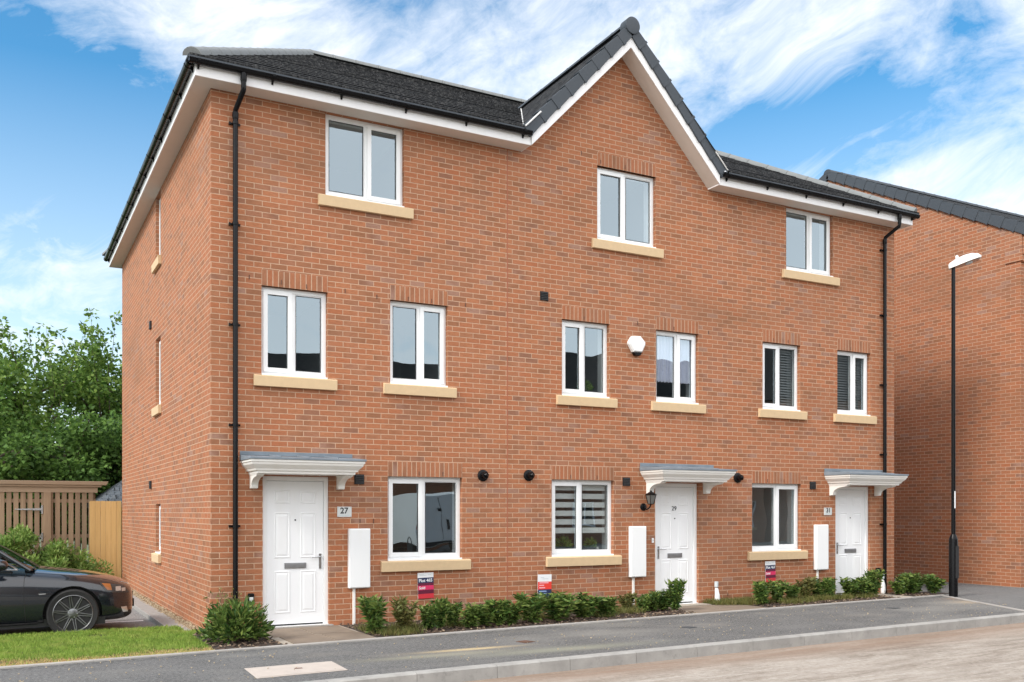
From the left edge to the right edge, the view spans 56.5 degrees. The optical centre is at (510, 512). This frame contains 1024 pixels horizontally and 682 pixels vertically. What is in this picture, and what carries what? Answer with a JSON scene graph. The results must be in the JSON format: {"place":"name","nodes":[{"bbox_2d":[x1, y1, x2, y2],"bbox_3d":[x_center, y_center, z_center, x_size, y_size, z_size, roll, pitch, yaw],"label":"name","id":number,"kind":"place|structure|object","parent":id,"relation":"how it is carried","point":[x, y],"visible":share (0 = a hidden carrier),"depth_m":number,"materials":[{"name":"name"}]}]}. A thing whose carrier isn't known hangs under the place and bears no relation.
{"place":"outdoors","nodes":[
{"label":"outdoors","id":0,"kind":"place"},
{"bbox_2d":[5,532,87,557],"bbox_3d":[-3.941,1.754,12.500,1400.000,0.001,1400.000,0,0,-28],"label":"ground","id":1,"kind":"structure","parent":0,"point":[67,545],"depth_m":50.19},
{"bbox_2d":[0,351,19,503],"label":"broadleaf tree","id":2,"kind":"object","parent":1,"relation":"on","point":[2,395],"visible":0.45,"depth_m":25.56,"materials":[{"name":"green plant"}]},
{"bbox_2d":[0,423,86,534],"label":"broadleaf tree","id":3,"kind":"object","parent":1,"relation":"on","point":[21,453],"visible":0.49,"depth_m":23.24,"materials":[{"name":"green plant"}]},
{"bbox_2d":[0,316,115,553],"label":"broadleaf tree","id":4,"kind":"object","parent":1,"relation":"on","point":[16,373],"visible":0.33,"depth_m":28.22,"materials":[{"name":"green plant"}]},
{"bbox_2d":[0,402,121,550],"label":"broadleaf tree","id":5,"kind":"object","parent":1,"relation":"on","point":[95,454],"visible":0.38,"depth_m":24.73,"materials":[{"name":"green plant"}]},
{"bbox_2d":[24,308,121,541],"bbox_3d":[-13.030,-2.534,31.826,6.745,8.544,6.261,0,0,30],"label":"broadleaf tree","id":6,"kind":"object","parent":1,"relation":"on","point":[96,363],"visible":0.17,"depth_m":30.37,"materials":[{"name":"green plant"}]},
{"bbox_2d":[87,481,121,577],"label":"garden shed","id":7,"kind":"structure","parent":1,"relation":"on","point":[113,493],"depth_m":23.61,"materials":[{"name":"grey wood"}]},
{"bbox_2d":[132,595,189,630],"bbox_3d":[-6.718,1.670,17.082,0.249,0.148,10.100,0,0,-28],"label":"parking edging","id":8,"kind":"object","parent":1,"relation":"on","point":[153,615],"visible":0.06,"depth_m":14.86,"materials":[{"name":"concrete"}]},
{"bbox_2d":[138,594,198,629],"bbox_3d":[-6.470,1.664,17.045,0.150,0.100,10.400,0,0,-28],"label":"gravel strip","id":9,"kind":"object","parent":1,"relation":"on","point":[172,615],"visible":0.07,"depth_m":14.46,"materials":[{"name":"gravel"}]},
{"bbox_2d":[131,588,198,629],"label":"loose gravel","id":10,"kind":"structure","parent":9,"relation":"on","point":[159,608],"depth_m":15.36,"materials":[{"name":"gravel"}]},
{"bbox_2d":[102,16,919,628],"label":"brick terrace","id":11,"kind":"structure","parent":1,"relation":"on","point":[380,324],"depth_m":15.00,"materials":[{"name":"brick"}]},
{"bbox_2d":[151,504,160,562],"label":"window","id":12,"kind":"structure","parent":11,"relation":"in","point":[155,557],"depth_m":16.83,"materials":[{"name":"plastic"}]},
{"bbox_2d":[151,340,160,416],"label":"window","id":13,"kind":"structure","parent":11,"relation":"in","point":[155,411],"depth_m":16.83,"materials":[{"name":"plastic"}]},
{"bbox_2d":[151,198,160,273],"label":"window","id":14,"kind":"structure","parent":11,"relation":"in","point":[156,264],"depth_m":16.83,"materials":[{"name":"plastic"}]},
{"bbox_2d":[266,481,322,625],"bbox_3d":[-2.968,0.563,13.098,0.796,1.983,0.124,0,0,-28],"label":"door","id":15,"kind":"structure","parent":11,"relation":"in","point":[294,509],"depth_m":13.09,"materials":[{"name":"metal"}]},
{"bbox_2d":[253,287,336,390],"bbox_3d":[-3.019,-2.376,13.166,1.149,1.360,0.420,0,0,-28],"label":"window","id":16,"kind":"structure","parent":11,"relation":"in","point":[290,377],"depth_m":13.06,"materials":[{"name":"plastic"}]},
{"bbox_2d":[318,114,413,219],"bbox_3d":[-2.126,-4.908,13.647,1.407,1.315,0.420,0,0,-28],"label":"window","id":17,"kind":"structure","parent":11,"relation":"in","point":[366,203],"depth_m":13.58,"materials":[{"name":"plastic"}]},
{"bbox_2d":[383,301,456,397],"bbox_3d":[-1.402,-2.376,14.036,1.142,1.360,0.420,0,0,-28],"label":"window","id":18,"kind":"structure","parent":11,"relation":"in","point":[420,386],"depth_m":13.97,"materials":[{"name":"plastic"}]},
{"bbox_2d":[417,572,433,598],"bbox_3d":[-1.248,1.072,13.931,0.250,0.375,0.011,-2,1,-28],"label":"plot sign","id":19,"kind":"object","parent":11,"relation":"attached to","point":[425,585],"visible":1,"depth_m":13.93,"materials":[{"name":"plastic"}]},
{"bbox_2d":[381,477,470,571],"bbox_3d":[-1.314,0.169,14.083,1.414,1.370,0.420,0,0,-28],"label":"window","id":20,"kind":"structure","parent":11,"relation":"in","point":[420,560],"depth_m":13.97,"materials":[{"name":"plastic"}]},
{"bbox_2d":[538,574,551,596],"bbox_3d":[0.524,1.169,14.837,0.245,0.400,0.010,1,0,-28],"label":"plot sign","id":21,"kind":"object","parent":11,"relation":"attached to","point":[544,583],"visible":0.83,"depth_m":14.84,"materials":[{"name":"plastic"}]},
{"bbox_2d":[555,535,573,547],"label":"potted plant","id":22,"kind":"object","parent":11,"relation":"on","point":[563,542],"visible":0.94,"depth_m":15.30,"materials":[{"name":"green plant"}]},
{"bbox_2d":[555,485,605,532],"bbox_3d":[1.060,-0.075,15.383,1.080,0.822,0.060,0,0,-28],"label":"window blind","id":23,"kind":"object","parent":11,"relation":"attached to","point":[584,513],"depth_m":15.43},
{"bbox_2d":[546,480,621,566],"bbox_3d":[1.092,0.169,15.377,1.410,1.370,0.420,0,0,-28],"label":"window","id":24,"kind":"structure","parent":11,"relation":"in","point":[577,556],"depth_m":15.27,"materials":[{"name":"plastic"}]},
{"bbox_2d":[575,380,594,390],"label":"potted plant","id":25,"kind":"object","parent":11,"relation":"on","point":[588,386],"visible":0.5,"depth_m":15.52,"materials":[{"name":"green plant"}]},
{"bbox_2d":[556,320,617,407],"bbox_3d":[1.137,-2.376,15.402,1.137,1.360,0.420,0,0,-28],"label":"window","id":26,"kind":"structure","parent":11,"relation":"in","point":[573,397],"depth_m":15.30,"materials":[{"name":"plastic"}]},
{"bbox_2d":[583,537,596,546],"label":"potted plant","id":27,"kind":"object","parent":11,"relation":"on","point":[590,542],"visible":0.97,"depth_m":15.56,"materials":[{"name":"green plant"}]},
{"bbox_2d":[592,167,663,258],"bbox_3d":[1.842,-4.926,15.781,1.405,1.350,0.420,0,0,-28],"label":"window","id":28,"kind":"structure","parent":11,"relation":"in","point":[621,244],"depth_m":15.68,"materials":[{"name":"plastic"}]},
{"bbox_2d":[657,336,689,383],"bbox_3d":[2.745,-2.602,16.283,0.860,0.788,0.079,0,0,-28],"label":"net curtain","id":29,"kind":"object","parent":11,"relation":"hanging from","point":[664,359],"visible":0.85,"depth_m":16.25,"materials":[{"name":"fabric"}]},
{"bbox_2d":[656,487,692,602],"bbox_3d":[2.784,0.563,16.191,0.795,1.983,0.124,0,0,-28],"label":"door","id":30,"kind":"structure","parent":11,"relation":"in","point":[674,505],"depth_m":16.19,"materials":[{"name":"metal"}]},
{"bbox_2d":[651,331,705,413],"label":"window","id":31,"kind":"structure","parent":11,"relation":"in","point":[687,404],"depth_m":16.21,"materials":[{"name":"plastic"}]},
{"bbox_2d":[680,603,710,606],"bbox_3d":[2.892,1.585,16.030,1.020,0.050,0.254,0,0,-28],"label":"door step","id":32,"kind":"object","parent":11,"relation":"attached to","point":[693,604],"depth_m":16.10,"materials":[{"name":"concrete"}]},
{"bbox_2d":[765,561,775,581],"bbox_3d":[4.661,1.065,17.109,0.240,0.370,0.011,-2,1,-28],"label":"plot sign","id":33,"kind":"object","parent":11,"relation":"attached to","point":[770,571],"visible":0.99,"depth_m":17.11,"materials":[{"name":"plastic"}]},
{"bbox_2d":[747,483,807,560],"bbox_3d":[4.738,0.169,17.338,1.410,1.370,0.420,0,0,-28],"label":"window","id":34,"kind":"structure","parent":11,"relation":"in","point":[776,551],"depth_m":17.29,"materials":[{"name":"plastic"}]},
{"bbox_2d":[758,343,806,419],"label":"window","id":35,"kind":"structure","parent":11,"relation":"in","point":[769,410],"depth_m":17.30,"materials":[{"name":"plastic"}]},
{"bbox_2d":[780,350,791,405],"bbox_3d":[5.019,-2.456,17.522,0.380,1.040,0.042,0,0,-28],"label":"slatted blind","id":36,"kind":"object","parent":11,"relation":"attached to","point":[783,352],"visible":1,"depth_m":17.54,"materials":[{"name":"plastic"}]},
{"bbox_2d":[782,208,839,285],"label":"window","id":37,"kind":"structure","parent":11,"relation":"in","point":[821,276],"depth_m":17.68,"materials":[{"name":"plastic"}]},
{"bbox_2d":[837,356,861,409],"bbox_3d":[6.437,-2.456,18.285,0.800,1.040,0.042,0,0,-28],"label":"slatted blind","id":38,"kind":"object","parent":11,"relation":"attached to","point":[840,358],"visible":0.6,"depth_m":18.27,"materials":[{"name":"plastic"}]},
{"bbox_2d":[836,490,864,593],"bbox_3d":[6.476,0.563,18.176,0.801,1.983,0.124,0,0,-28],"label":"door","id":39,"kind":"structure","parent":11,"relation":"in","point":[850,504],"depth_m":18.17,"materials":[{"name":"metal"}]},
{"bbox_2d":[833,351,876,423],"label":"window","id":40,"kind":"structure","parent":11,"relation":"in","point":[851,415],"depth_m":18.22,"materials":[{"name":"plastic"}]},
{"bbox_2d":[881,574,885,593],"bbox_3d":[7.200,1.387,18.424,0.105,0.386,0.094,0,0,-28],"label":"pipe stub","id":41,"kind":"object","parent":11,"relation":"attached to","point":[883,589],"visible":0.69,"depth_m":18.39,"materials":[{"name":"plastic"}]},
{"bbox_2d":[303,612,1023,681],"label":"kerb","id":42,"kind":"structure","parent":1,"relation":"on","point":[511,669],"depth_m":11.04,"materials":[{"name":"concrete"}]},
{"bbox_2d":[818,169,1023,587],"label":"neighbour house","id":43,"kind":"structure","parent":1,"relation":"on","point":[936,238],"depth_m":21.33,"materials":[{"name":"brick"}]},
{"bbox_2d":[0,608,156,635],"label":"parking area","id":44,"kind":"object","parent":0,"point":[134,615],"depth_m":13.99,"materials":[{"name":"concrete"}]},
{"bbox_2d":[0,545,133,632],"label":"parked car","id":45,"kind":"object","parent":44,"relation":"on","point":[33,594],"visible":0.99,"depth_m":12.59,"materials":[{"name":"black paint"}]},
{"bbox_2d":[105,620,142,622],"bbox_3d":[-7.801,1.665,13.450,4.900,0.009,0.090,0,0,-28],"label":"bay line","id":46,"kind":"object","parent":44,"relation":"on","point":[123,621],"visible":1,"depth_m":14.47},
{"bbox_2d":[0,625,214,665],"bbox_3d":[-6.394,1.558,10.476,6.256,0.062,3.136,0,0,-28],"label":"grass","id":47,"kind":"structure","parent":0,"point":[127,638],"depth_m":11.38,"materials":[{"name":"plant"}]},
{"bbox_2d":[0,646,213,665],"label":"dry grass","id":48,"kind":"structure","parent":47,"relation":"on","point":[55,660],"depth_m":10.28,"materials":[{"name":"plant"}]},
{"bbox_2d":[192,634,281,649],"bbox_3d":[-3.390,1.606,11.793,0.800,0.050,1.768,0,0,-28],"label":"planting bed","id":49,"kind":"object","parent":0,"point":[242,645],"visible":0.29,"depth_m":11.47,"materials":[{"name":"soil"}]},
{"bbox_2d":[203,587,246,636],"bbox_3d":[-3.531,1.268,11.899,0.632,0.643,0.448,0,0,-28],"label":"red tipped shrub","id":50,"kind":"object","parent":49,"relation":"on","point":[227,601],"visible":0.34,"depth_m":11.90,"materials":[{"name":"green plant"}]},
{"bbox_2d":[195,597,274,644],"bbox_3d":[-3.341,1.326,11.604,0.925,0.597,0.855,0,0,-4],"label":"corner shrub","id":51,"kind":"object","parent":49,"relation":"on","point":[237,621],"visible":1,"depth_m":11.45,"materials":[{"name":"green plant"}]},
{"bbox_2d":[269,625,357,643],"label":"slab path","id":52,"kind":"structure","parent":0,"point":[282,641],"depth_m":11.81,"materials":[{"name":"concrete"}]},
{"bbox_2d":[271,624,333,628],"bbox_3d":[-2.918,1.581,13.005,1.000,0.050,0.079,0,0,-28],"label":"door step","id":53,"kind":"object","parent":52,"relation":"on","point":[304,626],"depth_m":13.03,"materials":[{"name":"concrete"}]},
{"bbox_2d":[0,596,1022,681],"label":"pavement","id":54,"kind":"structure","parent":0,"point":[363,658],"depth_m":11.32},
{"bbox_2d":[244,661,346,678],"bbox_3d":[-2.159,1.578,9.572,0.945,0.012,0.675,0,0,-28],"label":"inspection cover","id":55,"kind":"object","parent":54,"relation":"on","point":[289,670],"visible":1,"depth_m":9.52,"materials":[{"name":"beige concrete"}]},
{"bbox_2d":[0,594,942,668],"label":"garden edging","id":56,"kind":"object","parent":54,"relation":"on","point":[208,651],"visible":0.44,"depth_m":11.99,"materials":[{"name":"concrete"}]},
{"bbox_2d":[10,601,1006,681],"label":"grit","id":57,"kind":"object","parent":54,"relation":"on","point":[527,642],"visible":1,"depth_m":11.78,"materials":[{"name":"gravel"}]},
{"bbox_2d":[516,640,534,642],"bbox_3d":[0.178,1.579,11.639,0.170,0.008,0.170,0,0,45],"label":"stopcock cover","id":58,"kind":"object","parent":54,"relation":"on","point":[524,641],"visible":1,"depth_m":11.60,"materials":[{"name":"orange metal"}]},
{"bbox_2d":[942,595,1023,611],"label":"drive edging","id":59,"kind":"object","parent":54,"relation":"on","point":[984,603],"visible":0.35,"depth_m":16.44,"materials":[{"name":"concrete"}]},
{"bbox_2d":[0,0,1023,442],"label":"sky","id":60,"kind":"structure","parent":0,"point":[927,96],"materials":[{"name":"blue"}]},
{"bbox_2d":[264,604,766,643],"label":"path flags","id":61,"kind":"object","parent":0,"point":[300,635],"visible":0.87,"depth_m":12.43},
{"bbox_2d":[340,609,691,637],"bbox_3d":[0.364,1.606,13.891,5.420,0.050,1.628,0,0,-28],"label":"planting bed","id":62,"kind":"object","parent":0,"point":[491,627],"visible":0.21,"depth_m":13.53,"materials":[{"name":"soil"}]},
{"bbox_2d":[355,594,389,633],"bbox_3d":[-1.798,1.317,12.320,0.440,0.534,0.555,0,0,4],"label":"shrub","id":63,"kind":"object","parent":62,"relation":"on","point":[372,608],"visible":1,"depth_m":12.24,"materials":[{"name":"green plant"}]},
{"bbox_2d":[389,594,419,629],"bbox_3d":[-1.390,1.324,12.452,0.407,0.520,0.276,0,0,-14],"label":"shrub","id":64,"kind":"object","parent":62,"relation":"on","point":[403,616],"visible":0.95,"depth_m":12.41,"materials":[{"name":"green plant"}]},
{"bbox_2d":[418,603,441,630],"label":"shrub","id":65,"kind":"object","parent":62,"relation":"on","point":[429,617],"visible":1,"depth_m":12.70,"materials":[{"name":"green plant"}]},
{"bbox_2d":[429,596,450,627],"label":"shrub","id":66,"kind":"object","parent":62,"relation":"on","point":[441,618],"visible":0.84,"depth_m":12.81,"materials":[{"name":"green plant"}]},
{"bbox_2d":[444,599,463,625],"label":"shrub","id":67,"kind":"object","parent":62,"relation":"on","point":[452,616],"visible":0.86,"depth_m":13.01,"materials":[{"name":"green plant"}]},
{"bbox_2d":[457,602,485,627],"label":"shrub","id":68,"kind":"object","parent":62,"relation":"on","point":[471,614],"visible":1,"depth_m":12.89,"materials":[{"name":"green plant"}]},
{"bbox_2d":[476,604,498,626],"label":"shrub","id":69,"kind":"object","parent":62,"relation":"on","point":[486,618],"visible":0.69,"depth_m":13.08,"materials":[{"name":"green plant"}]},
{"bbox_2d":[483,597,509,625],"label":"shrub","id":70,"kind":"object","parent":62,"relation":"on","point":[500,618],"visible":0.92,"depth_m":13.19,"materials":[{"name":"green plant"}]},
{"bbox_2d":[501,599,526,624],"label":"shrub","id":71,"kind":"object","parent":62,"relation":"on","point":[513,615],"visible":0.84,"depth_m":13.30,"materials":[{"name":"green plant"}]},
{"bbox_2d":[512,592,548,623],"bbox_3d":[0.293,1.353,13.550,0.587,0.462,0.517,0,0,37],"label":"shrub","id":72,"kind":"object","parent":62,"relation":"on","point":[535,605],"visible":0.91,"depth_m":13.45,"materials":[{"name":"green plant"}]},
{"bbox_2d":[529,591,579,620],"bbox_3d":[0.718,1.365,13.861,0.803,0.438,0.624,0,0,23],"label":"shrub","id":73,"kind":"object","parent":62,"relation":"on","point":[559,605],"visible":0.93,"depth_m":13.76,"materials":[{"name":"green plant"}]},
{"bbox_2d":[193,592,935,648],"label":"bark mulch","id":74,"kind":"object","parent":62,"relation":"on","point":[506,626],"visible":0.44,"depth_m":13.66,"materials":[{"name":"wood"}]},
{"bbox_2d":[571,591,601,618],"bbox_3d":[1.077,1.384,14.167,0.651,0.399,0.526,0,0,39],"label":"shrub","id":75,"kind":"object","parent":62,"relation":"on","point":[585,608],"visible":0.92,"depth_m":14.13,"materials":[{"name":"green plant"}]},
{"bbox_2d":[595,595,620,616],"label":"shrub","id":76,"kind":"object","parent":62,"relation":"on","point":[608,605],"visible":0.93,"depth_m":14.27,"materials":[{"name":"green plant"}]},
{"bbox_2d":[354,591,878,635],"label":"weeds","id":77,"kind":"object","parent":62,"relation":"on","point":[394,629],"visible":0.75,"depth_m":16.09,"materials":[{"name":"green plant"}]},
{"bbox_2d":[618,592,637,608],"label":"shrub","id":78,"kind":"object","parent":62,"relation":"on","point":[628,600],"visible":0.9,"depth_m":15.07,"materials":[{"name":"green plant"}]},
{"bbox_2d":[635,593,651,612],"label":"shrub","id":79,"kind":"object","parent":62,"relation":"on","point":[643,601],"visible":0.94,"depth_m":14.95,"materials":[{"name":"green plant"}]},
{"bbox_2d":[648,591,660,610],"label":"shrub","id":80,"kind":"object","parent":62,"relation":"on","point":[654,601],"visible":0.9,"depth_m":15.10,"materials":[{"name":"green plant"}]},
{"bbox_2d":[650,588,672,610],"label":"shrub","id":81,"kind":"object","parent":62,"relation":"on","point":[665,602],"visible":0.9,"depth_m":15.19,"materials":[{"name":"green plant"}]},
{"bbox_2d":[664,577,686,609],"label":"shrub","id":82,"kind":"object","parent":62,"relation":"on","point":[676,591],"visible":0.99,"depth_m":15.16,"materials":[{"name":"green plant"}]},
{"bbox_2d":[465,623,1023,681],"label":"road","id":83,"kind":"structure","parent":0,"point":[988,654],"depth_m":10.72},
{"bbox_2d":[749,596,895,607],"bbox_3d":[5.554,1.606,16.961,3.450,0.050,1.138,0,0,-28],"label":"planting bed","id":84,"kind":"object","parent":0,"point":[780,604],"visible":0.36,"depth_m":16.50,"materials":[{"name":"soil"}]},
{"bbox_2d":[750,579,773,604],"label":"shrub","id":85,"kind":"object","parent":84,"relation":"on","point":[762,591],"visible":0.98,"depth_m":16.10,"materials":[{"name":"green plant"}]},
{"bbox_2d":[767,578,787,603],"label":"shrub","id":86,"kind":"object","parent":84,"relation":"on","point":[777,590],"visible":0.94,"depth_m":16.41,"materials":[{"name":"green plant"}]},
{"bbox_2d":[784,582,800,598],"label":"shrub","id":87,"kind":"object","parent":84,"relation":"on","point":[792,591],"visible":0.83,"depth_m":16.62,"materials":[{"name":"green plant"}]},
{"bbox_2d":[795,576,815,596],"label":"shrub","id":88,"kind":"object","parent":84,"relation":"on","point":[806,586],"visible":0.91,"depth_m":17.02,"materials":[{"name":"green plant"}]},
{"bbox_2d":[810,576,828,596],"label":"shrub","id":89,"kind":"object","parent":84,"relation":"on","point":[819,589],"visible":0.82,"depth_m":17.19,"materials":[{"name":"green plant"}]},
{"bbox_2d":[822,577,837,599],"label":"shrub","id":90,"kind":"object","parent":84,"relation":"on","point":[830,588],"visible":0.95,"depth_m":17.21,"materials":[{"name":"green plant"}]},
{"bbox_2d":[838,576,864,594],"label":"shrub","id":91,"kind":"object","parent":84,"relation":"on","point":[849,586],"visible":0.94,"depth_m":17.55,"materials":[{"name":"green plant"}]},
{"bbox_2d":[855,576,873,595],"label":"shrub","id":92,"kind":"object","parent":84,"relation":"on","point":[865,587],"visible":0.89,"depth_m":17.56,"materials":[{"name":"green plant"}]},
{"bbox_2d":[863,568,885,595],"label":"shrub","id":93,"kind":"object","parent":84,"relation":"on","point":[872,576],"visible":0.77,"depth_m":17.76,"materials":[{"name":"green plant"}]},
{"bbox_2d":[878,594,912,597],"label":"slab path","id":94,"kind":"structure","parent":0,"point":[896,596],"depth_m":18.05,"materials":[{"name":"concrete"}]},
{"bbox_2d":[894,578,1023,609],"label":"side drive","id":95,"kind":"structure","parent":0,"point":[1012,597],"depth_m":18.58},
{"bbox_2d":[886,592,932,596],"bbox_3d":[7.705,1.606,18.271,0.740,0.050,0.867,0,0,-28],"label":"planting bed","id":96,"kind":"object","parent":95,"relation":"on","point":[907,595],"visible":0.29,"depth_m":18.30,"materials":[{"name":"soil"}]},
{"bbox_2d":[888,576,910,593],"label":"shrub","id":97,"kind":"object","parent":96,"relation":"on","point":[901,586],"visible":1,"depth_m":18.16,"materials":[{"name":"green plant"}]},
{"bbox_2d":[897,572,923,593],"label":"shrub","id":98,"kind":"object","parent":96,"relation":"on","point":[915,580],"visible":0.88,"depth_m":18.25,"materials":[{"name":"green plant"}]},
{"bbox_2d":[914,577,925,592],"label":"shrub","id":99,"kind":"object","parent":96,"relation":"on","point":[923,583],"visible":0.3,"depth_m":18.45,"materials":[{"name":"green plant"}]},
{"bbox_2d":[921,591,948,594],"bbox_3d":[8.077,1.603,18.498,0.850,0.050,0.620,0,0,-28],"label":"planting bed","id":100,"kind":"object","parent":95,"relation":"on","point":[937,593],"visible":0.15,"depth_m":18.49,"materials":[{"name":"soil"}]},
{"bbox_2d":[922,574,947,592],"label":"shrub","id":101,"kind":"object","parent":100,"relation":"on","point":[933,584],"visible":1,"depth_m":18.51,"materials":[{"name":"green plant"}]},
{"bbox_2d":[948,253,981,596],"bbox_3d":[8.487,-1.602,17.809,0.559,6.472,0.320,0,0,23],"label":"street lamp","id":102,"kind":"object","parent":95,"relation":"on","point":[964,260],"visible":0.97,"depth_m":17.85,"materials":[{"name":"black metal"}]},
{"bbox_2d":[956,546,958,577],"bbox_3d":[8.349,0.934,17.812,0.090,0.600,0.009,0,0,-28],"label":"access door","id":103,"kind":"structure","parent":102,"relation":"in","point":[957,547],"depth_m":17.81,"materials":[{"name":"metal"}]},
{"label":"back soil","id":104,"kind":"structure","parent":0,"visible":0},
{"bbox_2d":[0,522,70,567],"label":"bush","id":105,"kind":"object","parent":104,"relation":"on","point":[20,540],"visible":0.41,"depth_m":19.95,"materials":[{"name":"green plant"}]},
{"bbox_2d":[0,480,107,560],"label":"fence","id":106,"kind":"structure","parent":104,"relation":"on","point":[46,489],"depth_m":21.29,"materials":[{"name":"brown wood"}]},
{"bbox_2d":[31,538,96,570],"bbox_3d":[-9.626,1.120,20.474,1.365,1.203,1.122,0,0,-28],"label":"bush","id":107,"kind":"object","parent":104,"relation":"on","point":[73,557],"visible":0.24,"depth_m":20.44,"materials":[{"name":"green plant"}]},
{"bbox_2d":[74,558,113,575],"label":"bush","id":108,"kind":"object","parent":104,"relation":"on","point":[96,569],"visible":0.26,"depth_m":20.64,"materials":[{"name":"green plant"}]},
{"bbox_2d":[90,501,121,577],"bbox_3d":[-9.143,0.690,21.483,0.660,1.888,0.175,0,0,-26],"label":"garden fence","id":109,"kind":"object","parent":104,"relation":"on","point":[105,531],"visible":0.68,"depth_m":21.41,"materials":[{"name":"brown wood"}]},
{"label":"planting bed","id":110,"kind":"structure","parent":0,"visible":0},
{"bbox_2d":[714,581,719,599],"bbox_3d":[3.555,1.387,16.418,0.105,0.386,0.094,0,0,-28],"label":"pipe stub","id":111,"kind":"object","parent":110,"relation":"on","point":[717,595],"visible":0.76,"depth_m":16.38,"materials":[{"name":"plastic"}]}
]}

